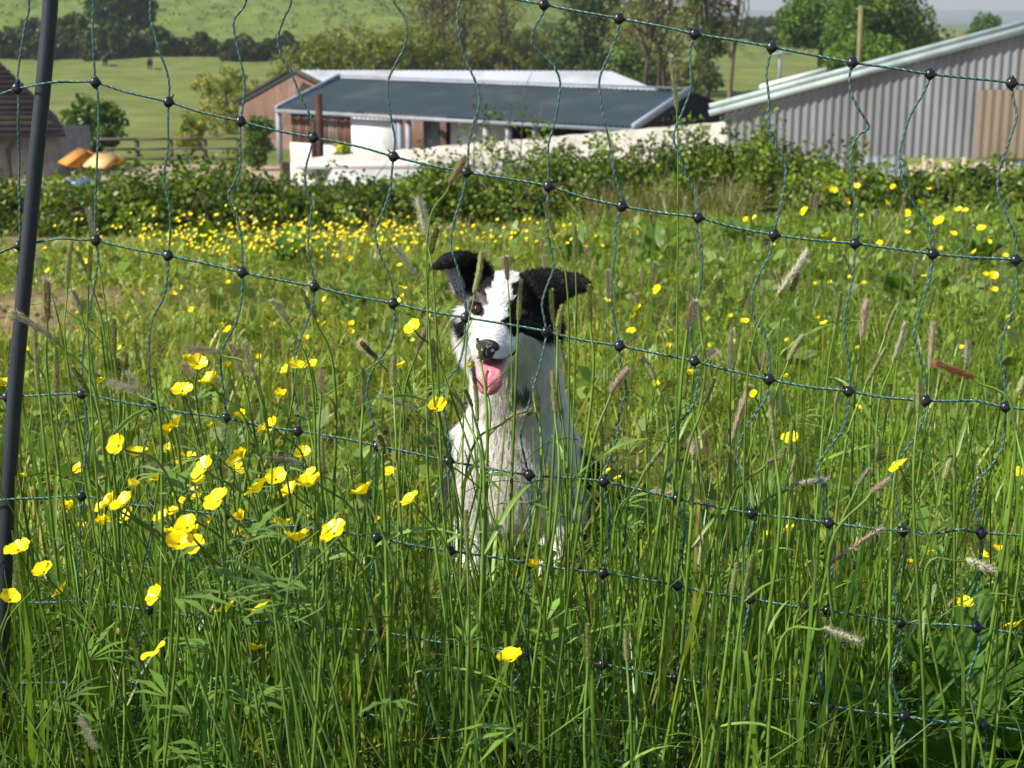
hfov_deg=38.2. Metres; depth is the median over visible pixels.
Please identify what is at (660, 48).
bare tree
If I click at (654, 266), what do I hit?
foxtail
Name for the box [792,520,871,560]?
dock plant
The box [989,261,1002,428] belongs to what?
foxtail
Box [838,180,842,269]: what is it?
foxtail
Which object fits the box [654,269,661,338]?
foxtail
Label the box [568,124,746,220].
bramble bush
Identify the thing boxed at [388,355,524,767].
foxtail
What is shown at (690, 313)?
foxtail
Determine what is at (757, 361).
foxtail
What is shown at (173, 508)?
buttercup
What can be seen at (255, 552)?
buttercup
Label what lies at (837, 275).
foxtail
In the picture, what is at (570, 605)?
foxtail
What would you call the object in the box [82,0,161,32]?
ash tree
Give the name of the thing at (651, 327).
foxtail
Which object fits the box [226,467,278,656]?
buttercup
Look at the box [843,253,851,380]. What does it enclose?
foxtail
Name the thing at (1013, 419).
foxtail
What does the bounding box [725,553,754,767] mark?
foxtail
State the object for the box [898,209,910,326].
buttercup
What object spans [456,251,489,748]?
foxtail
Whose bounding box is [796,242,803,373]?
foxtail
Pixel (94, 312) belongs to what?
buttercup
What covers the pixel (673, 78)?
foxtail
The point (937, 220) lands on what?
buttercup
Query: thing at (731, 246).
foxtail
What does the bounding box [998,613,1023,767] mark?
buttercup
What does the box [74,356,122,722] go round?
foxtail
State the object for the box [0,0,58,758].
netting post
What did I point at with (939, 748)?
dock plant
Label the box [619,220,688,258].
dock plant
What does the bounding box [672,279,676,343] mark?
foxtail
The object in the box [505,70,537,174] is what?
sapling
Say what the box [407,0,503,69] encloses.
bare tree
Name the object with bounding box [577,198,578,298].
buttercup
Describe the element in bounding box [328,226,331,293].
buttercup
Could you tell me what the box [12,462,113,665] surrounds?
buttercup
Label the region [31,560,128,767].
buttercup
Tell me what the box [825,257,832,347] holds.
buttercup
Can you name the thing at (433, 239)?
foxtail
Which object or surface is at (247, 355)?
foxtail
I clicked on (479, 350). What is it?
foxtail
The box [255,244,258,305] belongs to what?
buttercup
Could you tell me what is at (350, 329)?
buttercup
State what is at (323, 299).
buttercup
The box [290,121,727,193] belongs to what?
white wall
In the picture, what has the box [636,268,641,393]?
foxtail
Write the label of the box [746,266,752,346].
foxtail
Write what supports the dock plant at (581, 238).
on the ground at (146, 116)
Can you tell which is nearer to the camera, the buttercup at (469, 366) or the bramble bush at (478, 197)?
the buttercup at (469, 366)
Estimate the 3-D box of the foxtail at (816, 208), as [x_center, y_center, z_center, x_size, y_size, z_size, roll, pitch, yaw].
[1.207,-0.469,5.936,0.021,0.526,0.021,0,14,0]
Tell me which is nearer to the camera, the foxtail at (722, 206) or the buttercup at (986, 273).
the buttercup at (986, 273)
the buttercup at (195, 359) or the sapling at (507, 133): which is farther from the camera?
the sapling at (507, 133)
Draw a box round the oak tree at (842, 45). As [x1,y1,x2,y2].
[814,28,907,74]
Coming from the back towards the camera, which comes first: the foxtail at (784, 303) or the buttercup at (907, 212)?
the buttercup at (907, 212)
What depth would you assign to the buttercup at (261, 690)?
1.39 m
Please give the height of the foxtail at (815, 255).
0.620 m
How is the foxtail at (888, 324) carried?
on the ground at (146, 116)
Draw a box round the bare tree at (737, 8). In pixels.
[666,0,765,98]
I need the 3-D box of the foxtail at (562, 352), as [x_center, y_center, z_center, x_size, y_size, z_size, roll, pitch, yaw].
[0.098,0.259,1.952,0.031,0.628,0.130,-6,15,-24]
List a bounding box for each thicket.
[383,31,478,69]
[437,33,524,70]
[440,6,543,69]
[476,25,558,70]
[503,16,596,59]
[520,42,588,70]
[588,43,661,88]
[589,19,656,67]
[624,53,682,85]
[655,59,722,93]
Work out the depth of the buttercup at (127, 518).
1.69 m
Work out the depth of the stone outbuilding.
40.08 m
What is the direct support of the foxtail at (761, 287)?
on the ground at (146, 116)
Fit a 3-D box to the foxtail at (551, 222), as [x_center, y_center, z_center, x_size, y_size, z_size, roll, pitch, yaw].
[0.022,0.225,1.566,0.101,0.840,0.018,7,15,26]
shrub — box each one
[60,93,129,152]
[173,114,209,161]
[180,61,258,136]
[241,115,276,170]
[330,142,353,154]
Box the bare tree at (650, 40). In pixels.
[607,0,678,84]
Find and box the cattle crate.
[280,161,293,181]
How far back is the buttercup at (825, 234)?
5.08 m
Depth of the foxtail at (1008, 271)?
5.99 m
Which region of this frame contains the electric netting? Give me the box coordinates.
[0,0,1023,767]
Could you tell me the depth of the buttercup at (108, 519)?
2.19 m
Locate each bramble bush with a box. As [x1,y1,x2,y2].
[0,165,125,236]
[14,165,217,238]
[22,148,309,236]
[197,169,425,232]
[291,160,462,231]
[375,139,543,224]
[460,127,695,223]
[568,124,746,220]
[624,102,812,218]
[714,132,879,213]
[727,156,993,219]
[815,151,1023,218]
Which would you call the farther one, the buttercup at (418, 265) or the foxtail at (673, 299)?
the buttercup at (418, 265)
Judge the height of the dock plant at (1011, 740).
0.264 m
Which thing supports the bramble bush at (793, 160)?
on the ground at (146, 116)
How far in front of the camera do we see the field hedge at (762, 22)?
300.32 m
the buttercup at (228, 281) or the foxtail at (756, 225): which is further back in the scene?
the foxtail at (756, 225)
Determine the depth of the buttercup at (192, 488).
2.22 m
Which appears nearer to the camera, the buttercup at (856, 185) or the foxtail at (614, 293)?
the foxtail at (614, 293)
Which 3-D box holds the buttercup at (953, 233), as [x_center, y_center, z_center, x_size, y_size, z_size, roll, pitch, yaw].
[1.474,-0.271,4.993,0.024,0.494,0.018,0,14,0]
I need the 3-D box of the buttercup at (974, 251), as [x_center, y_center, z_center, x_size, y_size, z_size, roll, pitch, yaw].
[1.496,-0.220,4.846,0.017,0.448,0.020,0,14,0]
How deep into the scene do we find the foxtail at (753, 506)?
1.88 m
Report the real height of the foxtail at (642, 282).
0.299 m
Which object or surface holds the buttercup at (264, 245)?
on the ground at (146, 116)
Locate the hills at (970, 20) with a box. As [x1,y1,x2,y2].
[869,19,1023,22]
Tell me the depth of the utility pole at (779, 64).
117.19 m
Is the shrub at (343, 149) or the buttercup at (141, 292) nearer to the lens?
the buttercup at (141, 292)
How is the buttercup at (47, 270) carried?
on the ground at (146, 116)
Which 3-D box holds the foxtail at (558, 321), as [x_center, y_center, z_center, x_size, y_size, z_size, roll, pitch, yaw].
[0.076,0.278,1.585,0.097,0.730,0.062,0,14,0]
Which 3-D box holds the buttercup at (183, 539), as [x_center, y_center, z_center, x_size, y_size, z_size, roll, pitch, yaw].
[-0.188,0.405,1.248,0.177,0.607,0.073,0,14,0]
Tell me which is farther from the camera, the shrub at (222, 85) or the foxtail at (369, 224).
the shrub at (222, 85)
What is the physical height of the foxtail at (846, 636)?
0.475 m
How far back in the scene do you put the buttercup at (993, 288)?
3.75 m
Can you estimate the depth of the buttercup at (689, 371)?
2.04 m
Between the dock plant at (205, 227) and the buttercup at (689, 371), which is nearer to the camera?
the buttercup at (689, 371)
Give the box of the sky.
[625,0,1023,11]
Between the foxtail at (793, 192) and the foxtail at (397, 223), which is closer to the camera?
the foxtail at (397, 223)
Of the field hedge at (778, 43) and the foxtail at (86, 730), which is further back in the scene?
the field hedge at (778, 43)
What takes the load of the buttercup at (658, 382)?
on the ground at (146, 116)
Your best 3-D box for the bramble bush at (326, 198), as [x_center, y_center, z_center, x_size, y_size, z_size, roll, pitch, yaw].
[-1.789,-1.601,13.507,2.008,0.766,1.650,0,14,0]
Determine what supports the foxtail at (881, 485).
on the ground at (146, 116)
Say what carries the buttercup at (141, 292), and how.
on the ground at (146, 116)
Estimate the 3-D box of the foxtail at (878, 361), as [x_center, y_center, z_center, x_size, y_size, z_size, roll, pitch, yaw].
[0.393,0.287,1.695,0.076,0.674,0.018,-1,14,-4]
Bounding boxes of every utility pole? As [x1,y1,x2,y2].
[771,51,791,84]
[857,6,862,62]
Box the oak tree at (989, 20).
[965,11,1001,34]
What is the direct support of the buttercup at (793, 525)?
on the ground at (146, 116)
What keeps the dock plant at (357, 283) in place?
on the ground at (146, 116)
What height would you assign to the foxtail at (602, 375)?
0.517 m
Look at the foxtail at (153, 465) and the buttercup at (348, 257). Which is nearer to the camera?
the foxtail at (153, 465)
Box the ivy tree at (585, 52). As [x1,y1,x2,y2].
[546,0,625,70]
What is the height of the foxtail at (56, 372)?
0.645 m
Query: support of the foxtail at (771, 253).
on the ground at (146, 116)
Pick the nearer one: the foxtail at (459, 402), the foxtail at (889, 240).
the foxtail at (459, 402)
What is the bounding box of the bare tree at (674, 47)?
[645,0,698,90]
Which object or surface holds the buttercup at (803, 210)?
on the ground at (146, 116)
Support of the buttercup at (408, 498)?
on the ground at (146, 116)
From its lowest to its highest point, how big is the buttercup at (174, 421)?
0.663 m
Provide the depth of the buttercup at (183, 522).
1.19 m
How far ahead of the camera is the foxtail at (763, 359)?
1.89 m
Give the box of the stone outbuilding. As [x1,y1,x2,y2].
[0,62,91,179]
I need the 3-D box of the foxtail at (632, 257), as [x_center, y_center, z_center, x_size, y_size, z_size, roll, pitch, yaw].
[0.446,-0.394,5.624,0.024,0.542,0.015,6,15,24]
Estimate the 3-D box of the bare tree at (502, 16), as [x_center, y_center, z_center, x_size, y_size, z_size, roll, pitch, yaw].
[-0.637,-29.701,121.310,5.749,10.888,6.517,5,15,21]
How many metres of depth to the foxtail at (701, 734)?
1.33 m
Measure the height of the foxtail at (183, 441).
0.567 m
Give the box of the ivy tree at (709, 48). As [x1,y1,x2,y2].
[682,0,731,98]
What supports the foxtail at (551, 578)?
on the ground at (146, 116)
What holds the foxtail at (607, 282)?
on the ground at (146, 116)
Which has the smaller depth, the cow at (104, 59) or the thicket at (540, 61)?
the thicket at (540, 61)
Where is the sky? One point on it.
(990, 5)
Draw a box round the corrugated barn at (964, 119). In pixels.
[708,20,1023,177]
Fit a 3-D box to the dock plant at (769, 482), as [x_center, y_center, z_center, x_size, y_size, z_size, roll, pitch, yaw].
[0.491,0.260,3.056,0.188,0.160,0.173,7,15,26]
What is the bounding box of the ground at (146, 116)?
[0,0,1023,767]
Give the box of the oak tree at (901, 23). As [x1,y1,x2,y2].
[811,0,950,57]
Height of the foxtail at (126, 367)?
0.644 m
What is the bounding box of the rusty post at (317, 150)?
[310,94,323,157]
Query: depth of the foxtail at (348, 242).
7.15 m
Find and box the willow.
[265,18,473,80]
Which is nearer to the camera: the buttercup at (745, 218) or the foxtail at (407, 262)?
the foxtail at (407, 262)
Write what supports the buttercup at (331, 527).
on the ground at (146, 116)
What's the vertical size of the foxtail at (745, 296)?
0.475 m
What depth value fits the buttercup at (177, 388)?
1.63 m
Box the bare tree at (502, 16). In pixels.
[474,0,538,65]
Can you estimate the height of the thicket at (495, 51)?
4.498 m
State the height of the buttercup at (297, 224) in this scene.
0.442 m
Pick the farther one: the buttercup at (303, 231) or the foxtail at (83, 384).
the buttercup at (303, 231)
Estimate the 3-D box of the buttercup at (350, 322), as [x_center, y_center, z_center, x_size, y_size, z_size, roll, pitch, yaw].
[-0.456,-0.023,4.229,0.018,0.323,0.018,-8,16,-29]
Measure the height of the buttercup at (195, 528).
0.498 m
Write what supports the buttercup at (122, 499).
on the ground at (146, 116)
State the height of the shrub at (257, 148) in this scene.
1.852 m
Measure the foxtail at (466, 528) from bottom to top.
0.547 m
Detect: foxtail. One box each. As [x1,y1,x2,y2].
[3,511,94,747]
[8,307,165,767]
[13,561,48,767]
[25,365,132,767]
[31,246,121,767]
[31,328,74,767]
[33,250,150,725]
[35,252,111,717]
[36,288,143,756]
[38,273,94,758]
[53,345,131,758]
[57,367,163,767]
[63,240,176,767]
[67,426,198,767]
[74,317,120,767]
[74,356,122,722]
[76,713,103,767]
[84,206,156,727]
[98,351,181,762]
[104,378,241,762]
[124,369,185,761]
[141,462,278,753]
[164,473,301,750]
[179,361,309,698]
[181,343,286,762]
[181,396,254,766]
[214,401,265,689]
[226,341,304,744]
[240,338,301,767]
[254,298,316,767]
[257,450,347,767]
[293,368,347,767]
[299,286,337,693]
[302,385,383,767]
[319,434,338,763]
[324,509,469,767]
[331,221,338,367]
[338,240,342,319]
[340,427,411,749]
[344,206,354,378]
[345,193,455,754]
[348,210,349,264]
[353,251,356,313]
[355,336,480,735]
[359,367,463,767]
[367,247,375,489]
[368,216,371,292]
[372,223,377,288]
[373,431,463,763]
[376,393,464,700]
[383,243,386,310]
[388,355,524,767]
[390,244,473,767]
[392,317,454,695]
[393,213,400,346]
[400,388,482,767]
[409,226,440,763]
[425,153,558,759]
[426,385,491,767]
[431,338,448,728]
[438,223,440,304]
[441,566,466,761]
[453,366,633,767]
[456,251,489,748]
[459,406,544,764]
[462,388,544,767]
[468,216,470,390]
[470,359,499,732]
[475,337,544,763]
[481,612,550,767]
[487,202,569,767]
[491,223,493,265]
[498,279,577,766]
[500,254,516,715]
[506,388,542,767]
[515,462,550,767]
[522,377,556,730]
[525,370,607,767]
[538,304,628,767]
[539,238,544,267]
[539,254,547,267]
[544,192,549,265]
[544,284,671,746]
[548,289,597,767]
[554,228,560,263]
[557,394,640,742]
[558,340,601,767]
[562,224,669,767]
[576,189,581,320]
[583,623,684,767]
[584,247,588,360]
[588,211,593,276]
[589,355,669,760]
[592,259,595,309]
[598,416,638,767]
[601,273,607,465]
[603,200,607,386]
[603,208,605,279]
[604,268,610,505]
[605,295,612,424]
[605,298,698,765]
[609,283,615,459]
[610,487,678,732]
[611,245,615,330]
[617,438,671,767]
[618,255,627,411]
[621,630,700,767]
[622,261,628,336]
[623,286,625,315]
[628,210,632,345]
[629,247,634,317]
[633,292,637,378]
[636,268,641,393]
[639,274,644,334]
[647,213,653,404]
[647,218,655,384]
[647,261,656,430]
[647,310,706,718]
[650,288,652,365]
[653,183,656,306]
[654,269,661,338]
[654,376,730,767]
[656,383,753,767]
[661,456,782,764]
[667,52,701,762]
[669,438,741,762]
[670,261,683,373]
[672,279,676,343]
[678,197,686,360]
[682,225,690,329]
[684,284,689,452]
[686,255,692,304]
[686,274,694,396]
[691,348,799,758]
[693,351,802,670]
[693,671,703,767]
[694,243,697,342]
[695,210,701,401]
[695,246,699,349]
[707,562,803,767]
[709,187,712,277]
[709,341,769,670]
[714,232,718,319]
[715,444,784,714]
[718,219,722,276]
[721,180,723,239]
[722,240,733,362]
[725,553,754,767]
[726,329,793,766]
[732,248,811,767]
[735,286,749,392]
[743,425,793,743]
[745,209,752,390]
[745,395,792,767]
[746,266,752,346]
[748,236,752,291]
[748,475,831,725]
[755,195,759,261]
[756,334,841,749]
[757,238,762,320]
[759,280,762,349]
[760,240,771,371]
[765,625,865,767]
[768,269,772,331]
[770,212,776,295]
[770,271,878,684]
[774,270,783,426]
[778,309,896,766]
[778,451,798,763]
[780,233,787,388]
[780,266,788,348]
[781,475,892,767]
[787,191,794,335]
[788,524,885,767]
[789,258,794,343]
[789,465,870,767]
[793,191,801,337]
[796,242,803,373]
[802,234,812,443]
[805,195,811,309]
[806,291,943,767]
[807,192,817,319]
[807,560,827,767]
[810,187,817,339]
[810,203,817,297]
[815,347,887,767]
[824,247,827,313]
[825,218,832,356]
[825,375,911,646]
[828,319,907,665]
[832,282,838,348]
[835,248,838,316]
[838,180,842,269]
[838,217,852,432]
[840,193,844,286]
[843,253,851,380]
[846,295,875,766]
[849,453,952,767]
[861,213,872,383]
[862,407,913,767]
[864,210,875,295]
[870,296,886,384]
[873,214,896,418]
[874,436,952,767]
[875,382,970,767]
[876,273,886,407]
[877,232,893,346]
[885,197,891,286]
[891,320,952,650]
[894,202,905,373]
[902,258,917,418]
[912,377,926,767]
[917,287,934,470]
[919,200,926,276]
[921,267,929,358]
[923,557,1021,767]
[932,357,1023,767]
[933,227,937,299]
[943,278,953,348]
[948,340,981,685]
[950,274,964,357]
[954,216,969,408]
[954,254,959,283]
[954,254,960,347]
[955,210,962,278]
[958,214,963,297]
[959,253,970,367]
[961,237,972,326]
[965,227,970,275]
[965,376,1023,767]
[968,231,984,372]
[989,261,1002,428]
[989,410,1023,767]
[991,278,997,341]
[995,249,1006,359]
[1003,194,1009,245]
[1005,234,1012,309]
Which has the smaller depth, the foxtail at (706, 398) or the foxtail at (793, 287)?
the foxtail at (706, 398)
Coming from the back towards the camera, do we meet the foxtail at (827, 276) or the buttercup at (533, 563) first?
the foxtail at (827, 276)
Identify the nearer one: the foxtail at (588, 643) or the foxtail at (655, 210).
the foxtail at (588, 643)
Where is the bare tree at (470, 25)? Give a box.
[436,0,502,49]
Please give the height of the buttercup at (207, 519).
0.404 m
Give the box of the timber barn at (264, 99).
[232,67,655,149]
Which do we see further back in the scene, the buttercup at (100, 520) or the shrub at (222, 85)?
the shrub at (222, 85)
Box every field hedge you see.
[0,16,64,59]
[0,32,13,57]
[55,11,100,58]
[72,20,144,60]
[131,24,184,56]
[179,31,219,56]
[216,32,267,61]
[262,30,304,59]
[302,34,334,55]
[627,0,660,8]
[666,6,700,17]
[711,15,739,24]
[722,26,762,38]
[739,15,777,28]
[745,27,784,43]
[776,37,815,48]
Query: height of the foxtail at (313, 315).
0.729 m
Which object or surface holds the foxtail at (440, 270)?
on the ground at (146, 116)
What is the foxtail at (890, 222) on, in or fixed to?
on the ground at (146, 116)
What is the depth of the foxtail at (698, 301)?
4.38 m
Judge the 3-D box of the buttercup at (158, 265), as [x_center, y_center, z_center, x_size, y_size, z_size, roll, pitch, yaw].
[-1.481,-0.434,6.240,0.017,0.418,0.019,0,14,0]
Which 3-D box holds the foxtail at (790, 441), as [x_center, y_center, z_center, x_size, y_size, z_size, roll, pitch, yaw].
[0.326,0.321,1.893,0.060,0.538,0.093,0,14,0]
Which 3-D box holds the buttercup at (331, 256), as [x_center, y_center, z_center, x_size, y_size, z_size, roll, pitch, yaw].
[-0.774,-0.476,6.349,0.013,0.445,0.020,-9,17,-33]
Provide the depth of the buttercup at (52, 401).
1.98 m
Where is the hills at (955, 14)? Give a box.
[703,10,1023,19]
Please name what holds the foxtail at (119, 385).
on the ground at (146, 116)
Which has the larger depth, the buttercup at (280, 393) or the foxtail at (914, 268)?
the foxtail at (914, 268)
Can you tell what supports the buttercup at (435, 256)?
on the ground at (146, 116)
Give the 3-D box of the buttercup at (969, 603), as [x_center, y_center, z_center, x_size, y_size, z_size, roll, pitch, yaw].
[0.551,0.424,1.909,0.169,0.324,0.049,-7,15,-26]
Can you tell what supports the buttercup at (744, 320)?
on the ground at (146, 116)
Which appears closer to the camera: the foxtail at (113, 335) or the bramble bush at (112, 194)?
the foxtail at (113, 335)
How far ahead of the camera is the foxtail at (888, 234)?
6.36 m
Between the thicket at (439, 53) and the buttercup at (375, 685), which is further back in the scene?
the thicket at (439, 53)
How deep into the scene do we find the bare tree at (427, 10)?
114.34 m
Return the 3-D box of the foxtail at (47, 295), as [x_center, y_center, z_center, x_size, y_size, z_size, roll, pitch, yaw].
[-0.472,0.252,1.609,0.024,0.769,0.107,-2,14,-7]
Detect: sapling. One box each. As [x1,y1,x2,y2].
[456,85,495,181]
[474,81,506,172]
[493,95,516,173]
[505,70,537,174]
[524,100,550,166]
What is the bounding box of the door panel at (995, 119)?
[974,90,1023,157]
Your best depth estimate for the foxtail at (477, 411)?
1.90 m
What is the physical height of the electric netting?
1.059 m
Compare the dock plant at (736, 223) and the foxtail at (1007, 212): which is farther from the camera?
the dock plant at (736, 223)
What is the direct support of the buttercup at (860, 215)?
on the ground at (146, 116)
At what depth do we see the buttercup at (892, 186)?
7.26 m
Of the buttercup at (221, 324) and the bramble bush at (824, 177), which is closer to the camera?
the buttercup at (221, 324)
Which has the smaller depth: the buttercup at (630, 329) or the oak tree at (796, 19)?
the buttercup at (630, 329)
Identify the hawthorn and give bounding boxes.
[924,26,971,42]
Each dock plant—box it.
[171,221,242,254]
[257,225,329,266]
[323,279,380,309]
[540,222,597,262]
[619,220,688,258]
[699,467,800,541]
[703,220,779,247]
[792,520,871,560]
[794,572,1023,767]
[840,628,1023,754]
[869,271,931,307]
[951,230,1023,269]
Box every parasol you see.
[58,147,103,172]
[83,153,131,173]
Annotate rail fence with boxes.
[91,136,266,165]
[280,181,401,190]
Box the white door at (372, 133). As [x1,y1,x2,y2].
[351,117,391,153]
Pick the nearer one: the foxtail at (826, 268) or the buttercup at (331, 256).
the foxtail at (826, 268)
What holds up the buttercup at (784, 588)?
on the ground at (146, 116)
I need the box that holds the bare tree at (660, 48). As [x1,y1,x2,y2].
[598,0,694,89]
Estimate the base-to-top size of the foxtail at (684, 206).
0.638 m
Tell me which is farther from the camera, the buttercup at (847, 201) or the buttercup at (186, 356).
the buttercup at (847, 201)
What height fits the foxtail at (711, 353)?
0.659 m
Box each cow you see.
[102,55,107,66]
[146,58,152,69]
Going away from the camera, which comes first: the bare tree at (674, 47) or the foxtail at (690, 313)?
the foxtail at (690, 313)
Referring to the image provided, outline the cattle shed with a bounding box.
[275,74,719,163]
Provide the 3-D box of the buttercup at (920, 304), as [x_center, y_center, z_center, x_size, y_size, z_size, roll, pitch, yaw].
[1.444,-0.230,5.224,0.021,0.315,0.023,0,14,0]
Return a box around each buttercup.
[0,377,81,736]
[0,588,79,767]
[3,538,106,767]
[12,249,16,294]
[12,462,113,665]
[16,473,71,646]
[27,335,116,686]
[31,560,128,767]
[33,500,113,766]
[42,478,199,762]
[45,267,54,345]
[49,569,157,767]
[57,513,172,767]
[59,522,87,704]
[69,377,179,673]
[83,258,91,376]
[90,457,208,749]
[92,282,96,333]
[92,424,181,767]
[99,489,200,766]
[106,433,241,767]
[107,514,133,638]
[109,491,215,767]
[120,446,243,767]
[120,506,268,766]
[132,446,222,767]
[139,291,145,366]
[141,641,203,767]
[144,497,244,767]
[145,546,225,767]
[146,438,225,767]
[148,457,251,766]
[152,414,268,767]
[154,442,238,718]
[156,232,162,317]
[157,353,260,719]
[159,527,274,758]
[165,353,241,721]
[166,532,241,767]
[168,496,293,767]
[169,440,272,748]
[170,291,178,373]
[171,382,286,760]
[172,493,227,634]
[172,497,253,767]
[173,241,179,316]
[180,285,185,353]
[181,369,283,766]
[181,475,249,764]
[184,224,189,302]
[185,483,207,579]
[186,533,266,767]
[187,306,195,372]
[188,524,238,764]
[191,455,293,767]
[191,488,239,720]
[194,642,290,765]
[203,487,309,767]
[206,514,270,644]
[207,419,278,665]
[208,236,213,290]
[209,354,318,766]
[213,230,219,314]
[214,360,298,704]
[214,601,282,767]
[215,508,325,754]
[217,322,228,470]
[219,454,293,762]
[224,325,233,452]
[226,280,229,315]
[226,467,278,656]
[228,222,231,282]
[228,408,297,762]
[228,529,341,767]
[232,526,304,766]
[233,447,321,767]
[236,509,388,767]
[241,476,352,767]
[242,467,289,764]
[242,480,351,745]
[242,527,364,767]
[243,221,247,302]
[245,236,248,284]
[248,243,253,304]
[249,489,331,746]
[249,551,296,690]
[251,599,327,767]
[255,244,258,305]
[255,417,348,767]
[258,472,344,767]
[263,244,267,304]
[264,416,350,736]
[268,387,330,713]
[269,231,274,320]
[280,364,292,518]
[284,223,287,293]
[287,445,329,723]
[290,355,388,615]
[292,356,300,444]
[294,562,398,760]
[295,222,300,313]
[295,508,384,716]
[300,467,375,767]
[301,230,305,318]
[302,334,308,385]
[307,512,363,603]
[311,540,347,724]
[316,236,320,306]
[320,518,419,767]
[321,234,325,313]
[322,297,324,346]
[328,221,333,310]
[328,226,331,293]
[342,232,346,298]
[344,232,348,290]
[347,256,352,350]
[348,320,354,426]
[348,327,353,427]
[350,455,448,767]
[352,233,355,274]
[357,515,449,767]
[362,226,365,309]
[370,243,373,279]
[376,466,420,570]
[377,541,440,657]
[385,220,388,290]
[395,297,400,430]
[396,263,401,382]
[396,361,448,612]
[398,285,406,411]
[400,474,483,767]
[403,317,572,767]
[412,652,474,757]
[418,232,420,301]
[422,346,519,756]
[427,396,522,766]
[433,222,436,307]
[450,646,591,767]
[524,558,589,767]
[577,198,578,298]
[603,297,609,442]
[603,468,657,630]
[613,475,669,612]
[622,327,635,484]
[623,380,721,749]
[629,304,640,517]
[630,312,634,414]
[632,228,637,353]
[652,284,660,467]
[664,369,731,750]
[678,312,686,455]
[679,275,685,366]
[725,339,734,467]
[732,298,741,394]
[739,318,748,462]
[742,216,747,326]
[746,374,828,651]
[749,389,767,620]
[750,215,755,326]
[761,531,867,635]
[769,242,774,319]
[779,524,837,740]
[780,427,847,752]
[797,249,803,334]
[799,206,807,328]
[817,320,826,448]
[820,231,829,344]
[824,185,830,276]
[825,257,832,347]
[827,187,837,272]
[828,404,896,630]
[829,237,835,368]
[836,244,844,359]
[841,198,849,291]
[851,183,859,267]
[853,214,863,326]
[864,458,985,767]
[870,240,882,385]
[880,201,890,294]
[886,559,931,657]
[887,184,895,270]
[892,549,949,657]
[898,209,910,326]
[899,230,910,357]
[914,200,923,297]
[918,275,925,348]
[921,187,931,282]
[925,214,936,345]
[933,216,943,323]
[935,246,942,307]
[939,549,988,635]
[945,231,956,350]
[950,206,961,312]
[957,595,977,636]
[958,208,968,310]
[966,249,975,339]
[971,224,985,360]
[978,272,988,377]
[979,270,998,444]
[981,239,991,339]
[982,286,997,436]
[989,544,1012,642]
[994,252,1007,382]
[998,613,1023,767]
[1016,466,1022,515]
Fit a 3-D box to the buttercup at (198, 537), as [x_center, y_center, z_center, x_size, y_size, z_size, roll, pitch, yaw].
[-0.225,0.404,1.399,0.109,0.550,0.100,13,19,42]
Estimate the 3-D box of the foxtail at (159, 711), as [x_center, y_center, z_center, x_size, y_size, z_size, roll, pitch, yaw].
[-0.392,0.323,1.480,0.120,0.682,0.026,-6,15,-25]
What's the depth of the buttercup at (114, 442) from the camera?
1.34 m
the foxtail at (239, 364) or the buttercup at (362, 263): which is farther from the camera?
the buttercup at (362, 263)
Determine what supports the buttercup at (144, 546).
on the ground at (146, 116)
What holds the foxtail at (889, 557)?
on the ground at (146, 116)
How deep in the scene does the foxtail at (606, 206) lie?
4.70 m
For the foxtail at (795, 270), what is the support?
on the ground at (146, 116)
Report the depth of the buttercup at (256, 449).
1.51 m
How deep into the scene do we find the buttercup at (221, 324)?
3.39 m
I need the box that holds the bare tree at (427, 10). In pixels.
[383,0,473,66]
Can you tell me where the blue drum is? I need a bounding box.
[66,176,100,188]
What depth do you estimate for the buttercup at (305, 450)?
1.78 m
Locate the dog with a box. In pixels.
[430,249,603,587]
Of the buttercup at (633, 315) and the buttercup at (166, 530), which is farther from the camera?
the buttercup at (633, 315)
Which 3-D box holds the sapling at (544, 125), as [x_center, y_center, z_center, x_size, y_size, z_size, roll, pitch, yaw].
[0.279,-2.554,17.237,0.332,1.489,0.472,11,17,37]
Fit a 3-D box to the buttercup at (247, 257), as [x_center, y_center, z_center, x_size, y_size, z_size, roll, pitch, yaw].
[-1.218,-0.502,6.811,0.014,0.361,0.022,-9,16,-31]
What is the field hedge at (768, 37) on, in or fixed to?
on the ground at (146, 116)
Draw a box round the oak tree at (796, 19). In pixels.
[768,0,869,74]
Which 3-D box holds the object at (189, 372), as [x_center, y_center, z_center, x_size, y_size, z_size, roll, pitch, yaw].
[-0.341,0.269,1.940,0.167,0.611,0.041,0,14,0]
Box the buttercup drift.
[43,203,572,262]
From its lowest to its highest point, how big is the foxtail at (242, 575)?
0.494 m

